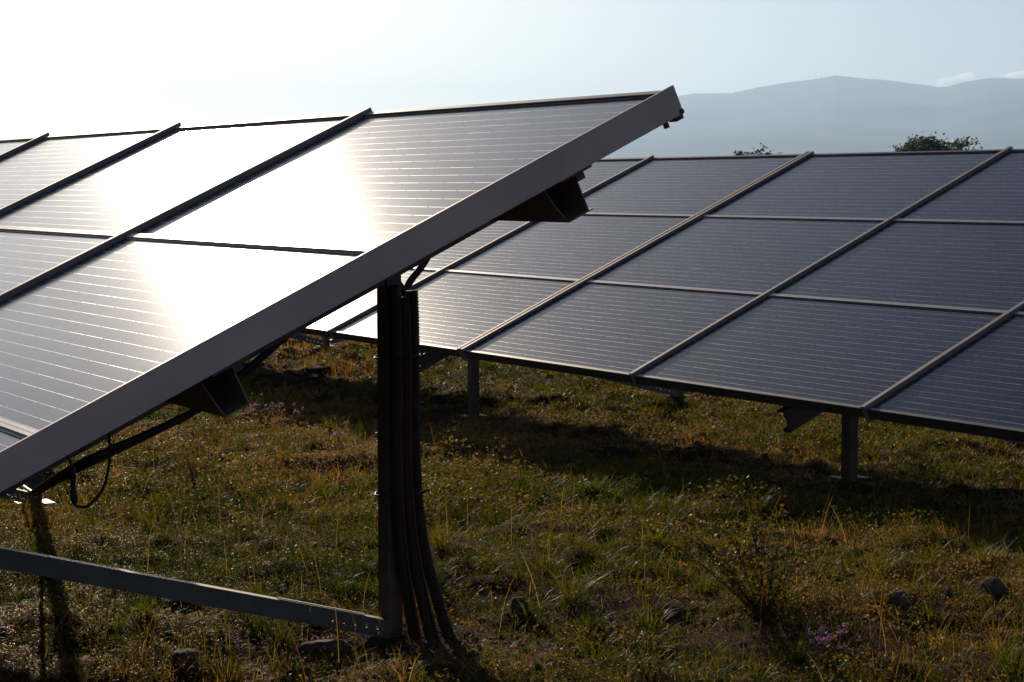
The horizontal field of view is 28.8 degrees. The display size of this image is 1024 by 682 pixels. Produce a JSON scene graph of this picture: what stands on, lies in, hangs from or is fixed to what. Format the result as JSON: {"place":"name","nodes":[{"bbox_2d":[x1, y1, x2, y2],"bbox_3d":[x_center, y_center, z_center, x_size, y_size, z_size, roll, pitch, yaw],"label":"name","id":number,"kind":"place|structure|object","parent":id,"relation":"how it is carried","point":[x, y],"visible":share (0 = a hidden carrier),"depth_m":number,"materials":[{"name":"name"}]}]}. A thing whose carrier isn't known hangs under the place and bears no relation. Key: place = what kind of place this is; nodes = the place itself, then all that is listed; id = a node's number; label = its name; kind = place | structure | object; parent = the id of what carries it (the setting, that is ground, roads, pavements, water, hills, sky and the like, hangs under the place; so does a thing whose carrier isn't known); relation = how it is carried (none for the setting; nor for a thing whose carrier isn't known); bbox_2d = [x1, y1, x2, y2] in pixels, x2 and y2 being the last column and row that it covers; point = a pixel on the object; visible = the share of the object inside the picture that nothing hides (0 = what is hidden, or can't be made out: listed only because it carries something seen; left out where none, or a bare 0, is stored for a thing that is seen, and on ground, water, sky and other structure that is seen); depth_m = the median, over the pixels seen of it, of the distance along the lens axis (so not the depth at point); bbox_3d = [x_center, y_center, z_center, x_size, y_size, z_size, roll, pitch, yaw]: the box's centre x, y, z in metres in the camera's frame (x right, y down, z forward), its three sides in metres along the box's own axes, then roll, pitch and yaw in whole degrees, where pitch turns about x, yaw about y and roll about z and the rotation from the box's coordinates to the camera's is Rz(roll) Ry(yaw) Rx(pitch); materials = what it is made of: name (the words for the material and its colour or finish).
{"place":"outdoors","nodes":[
{"label":"outdoors","id":0,"kind":"place"},
{"bbox_2d":[0,333,1023,681],"bbox_3d":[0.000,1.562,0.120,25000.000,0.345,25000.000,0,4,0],"label":"ground","id":1,"kind":"structure","parent":0,"point":[258,373],"depth_m":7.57,"materials":[{"name":"green plant"}]},
{"bbox_2d":[169,648,198,667],"bbox_3d":[-1.020,0.986,6.194,0.097,0.060,0.141,0,4,0],"label":"stone","id":2,"kind":"object","parent":1,"relation":"on","point":[191,653],"visible":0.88,"depth_m":6.15,"materials":[{"name":"grey stone"}]},
{"bbox_2d":[178,441,208,490],"bbox_3d":[-1.639,0.676,10.184,0.152,0.332,0.157,4,6,44],"label":"weed","id":3,"kind":"object","parent":1,"relation":"on","point":[193,473],"visible":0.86,"depth_m":10.18,"materials":[{"name":"green plant"}]},
{"bbox_2d":[247,400,285,425],"bbox_3d":[-1.683,0.511,13.686,0.266,0.212,0.258,0,4,0],"label":"flowering plant","id":4,"kind":"object","parent":1,"relation":"on","point":[258,412],"visible":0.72,"depth_m":13.66,"materials":[{"name":"pink plant"}]},
{"bbox_2d":[293,402,303,426],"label":"flowering plant","id":5,"kind":"object","parent":1,"relation":"on","point":[297,411],"visible":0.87,"depth_m":13.28,"materials":[{"name":"pink plant"}]},
{"bbox_2d":[296,639,350,655],"bbox_3d":[-0.607,0.993,6.431,0.176,0.064,0.144,0,4,0],"label":"stone","id":6,"kind":"object","parent":1,"relation":"on","point":[322,644],"visible":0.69,"depth_m":6.38,"materials":[{"name":"grey stone"}]},
{"bbox_2d":[331,427,348,443],"bbox_3d":[-1.058,0.591,12.189,0.105,0.127,0.173,0,4,0],"label":"flowering plant","id":7,"kind":"object","parent":1,"relation":"on","point":[339,440],"visible":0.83,"depth_m":12.19,"materials":[{"name":"pink plant"}]},
{"bbox_2d":[0,85,683,638],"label":"solar array","id":8,"kind":"object","parent":1,"relation":"on","point":[144,273],"visible":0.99,"depth_m":6.09,"materials":[{"name":"grey glass"}]},
{"bbox_2d":[67,431,110,508],"bbox_3d":[-1.153,0.310,5.395,0.138,0.288,0.021,-3,5,-34],"label":"hanging lead","id":9,"kind":"object","parent":8,"relation":"hanging from","point":[73,490],"visible":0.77,"depth_m":5.38,"materials":[{"name":"black rubber"}]},
{"bbox_2d":[21,336,290,498],"bbox_3d":[-1.878,0.327,7.945,0.784,1.080,3.958,-2,5,-27],"label":"cable harness","id":10,"kind":"object","parent":8,"relation":"hanging from","point":[90,460],"visible":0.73,"depth_m":6.15,"materials":[{"name":"black rubber"}]},
{"bbox_2d":[401,281,405,296],"bbox_3d":[-0.407,-0.114,6.635,0.137,0.336,0.098,0,4,0],"label":"feeder cable","id":11,"kind":"object","parent":8,"relation":"attached to","point":[403,290],"visible":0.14,"depth_m":6.66,"materials":[{"name":"black rubber"}]},
{"bbox_2d":[373,285,453,640],"bbox_3d":[-0.318,0.412,6.537,0.268,1.196,0.126,0,4,0],"label":"conduit bundle","id":12,"kind":"object","parent":8,"relation":"attached to","point":[416,569],"visible":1,"depth_m":6.51,"materials":[{"name":"black plastic"}]},
{"bbox_2d":[401,259,429,296],"bbox_3d":[-0.303,-0.142,6.692,0.092,0.503,0.290,3,6,38],"label":"feeder cable","id":13,"kind":"object","parent":8,"relation":"attached to","point":[414,275],"visible":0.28,"depth_m":6.69,"materials":[{"name":"black rubber"}]},
{"bbox_2d":[340,373,432,408],"bbox_3d":[-0.915,0.382,14.449,0.693,0.290,0.723,0,4,0],"label":"bush","id":14,"kind":"object","parent":1,"relation":"on","point":[368,389],"visible":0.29,"depth_m":14.42,"materials":[{"name":"green plant"}]},
{"bbox_2d":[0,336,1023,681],"bbox_3d":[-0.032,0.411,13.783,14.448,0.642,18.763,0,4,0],"label":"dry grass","id":15,"kind":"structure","parent":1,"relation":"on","point":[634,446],"depth_m":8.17,"materials":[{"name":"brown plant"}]},
{"bbox_2d":[508,597,527,611],"bbox_3d":[0.022,0.916,6.869,0.070,0.066,0.077,0,4,0],"label":"stone","id":16,"kind":"object","parent":1,"relation":"on","point":[515,604],"visible":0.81,"depth_m":6.84,"materials":[{"name":"grey stone"}]},
{"bbox_2d":[290,151,808,423],"bbox_3d":[-2.084,-0.549,18.628,2.896,2.281,11.814,-3,5,-30],"label":"solar array","id":17,"kind":"object","parent":1,"relation":"on","point":[483,282],"visible":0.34,"depth_m":14.40,"materials":[{"name":"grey glass"}]},
{"bbox_2d":[592,623,690,660],"bbox_3d":[0.431,0.967,6.268,0.293,0.162,0.254,-3,6,-38],"label":"weed","id":18,"kind":"object","parent":1,"relation":"on","point":[650,643],"visible":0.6,"depth_m":6.29,"materials":[{"name":"green plant"}]},
{"bbox_2d":[620,518,687,538],"bbox_3d":[0.634,0.838,8.687,0.310,0.121,0.292,-3,5,-33],"label":"weed","id":19,"kind":"object","parent":1,"relation":"on","point":[637,526],"visible":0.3,"depth_m":8.67,"materials":[{"name":"green plant"}]},
{"bbox_2d":[620,504,853,618],"bbox_3d":[0.776,0.772,6.886,0.780,0.356,0.898,0,4,0],"label":"bush","id":20,"kind":"object","parent":1,"relation":"on","point":[743,597],"visible":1,"depth_m":6.83,"materials":[{"name":"green plant"}]},
{"bbox_2d":[460,146,1023,481],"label":"solar array","id":21,"kind":"object","parent":1,"relation":"on","point":[851,288],"visible":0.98,"depth_m":11.39,"materials":[{"name":"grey glass"}]},
{"bbox_2d":[734,143,781,154],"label":"tree","id":22,"kind":"object","parent":1,"relation":"on","point":[758,151],"visible":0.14,"depth_m":99.85,"materials":[{"name":"green plant"}]},
{"bbox_2d":[807,622,868,671],"bbox_3d":[0.985,0.958,6.114,0.174,0.163,0.150,-1,5,-18],"label":"flowering plant","id":23,"kind":"object","parent":1,"relation":"on","point":[820,639],"visible":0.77,"depth_m":6.11,"materials":[{"name":"purple plant"}]},
{"bbox_2d":[887,591,910,606],"bbox_3d":[1.359,0.912,7.008,0.090,0.071,0.093,0,4,0],"label":"stone","id":24,"kind":"object","parent":1,"relation":"on","point":[896,598],"visible":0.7,"depth_m":6.97,"materials":[{"name":"grey stone"}]},
{"bbox_2d":[889,131,959,151],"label":"tree","id":25,"kind":"object","parent":1,"relation":"on","point":[927,144],"visible":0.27,"depth_m":99.02,"materials":[{"name":"green plant"}]},
{"bbox_2d":[949,136,982,149],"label":"tree","id":26,"kind":"object","parent":1,"relation":"on","point":[964,143],"visible":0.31,"depth_m":100.39,"materials":[{"name":"green plant"}]},
{"bbox_2d":[979,577,1006,595],"bbox_3d":[1.722,0.883,7.118,0.091,0.078,0.098,0,4,0],"label":"stone","id":27,"kind":"object","parent":1,"relation":"on","point":[991,582],"visible":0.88,"depth_m":7.08,"materials":[{"name":"grey stone"}]},
{"bbox_2d":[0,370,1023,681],"bbox_3d":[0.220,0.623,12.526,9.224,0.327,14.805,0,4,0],"label":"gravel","id":28,"kind":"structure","parent":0,"point":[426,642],"depth_m":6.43,"materials":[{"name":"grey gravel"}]},
{"bbox_2d":[0,0,1023,138],"label":"sky","id":29,"kind":"structure","parent":0,"point":[67,66],"materials":[{"name":"white"}]},
{"bbox_2d":[602,75,1023,158],"bbox_3d":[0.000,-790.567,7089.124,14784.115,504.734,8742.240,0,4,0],"label":"mountain","id":30,"kind":"structure","parent":0,"point":[837,114],"depth_m":6971.57,"materials":[{"name":"stone"}]}
]}

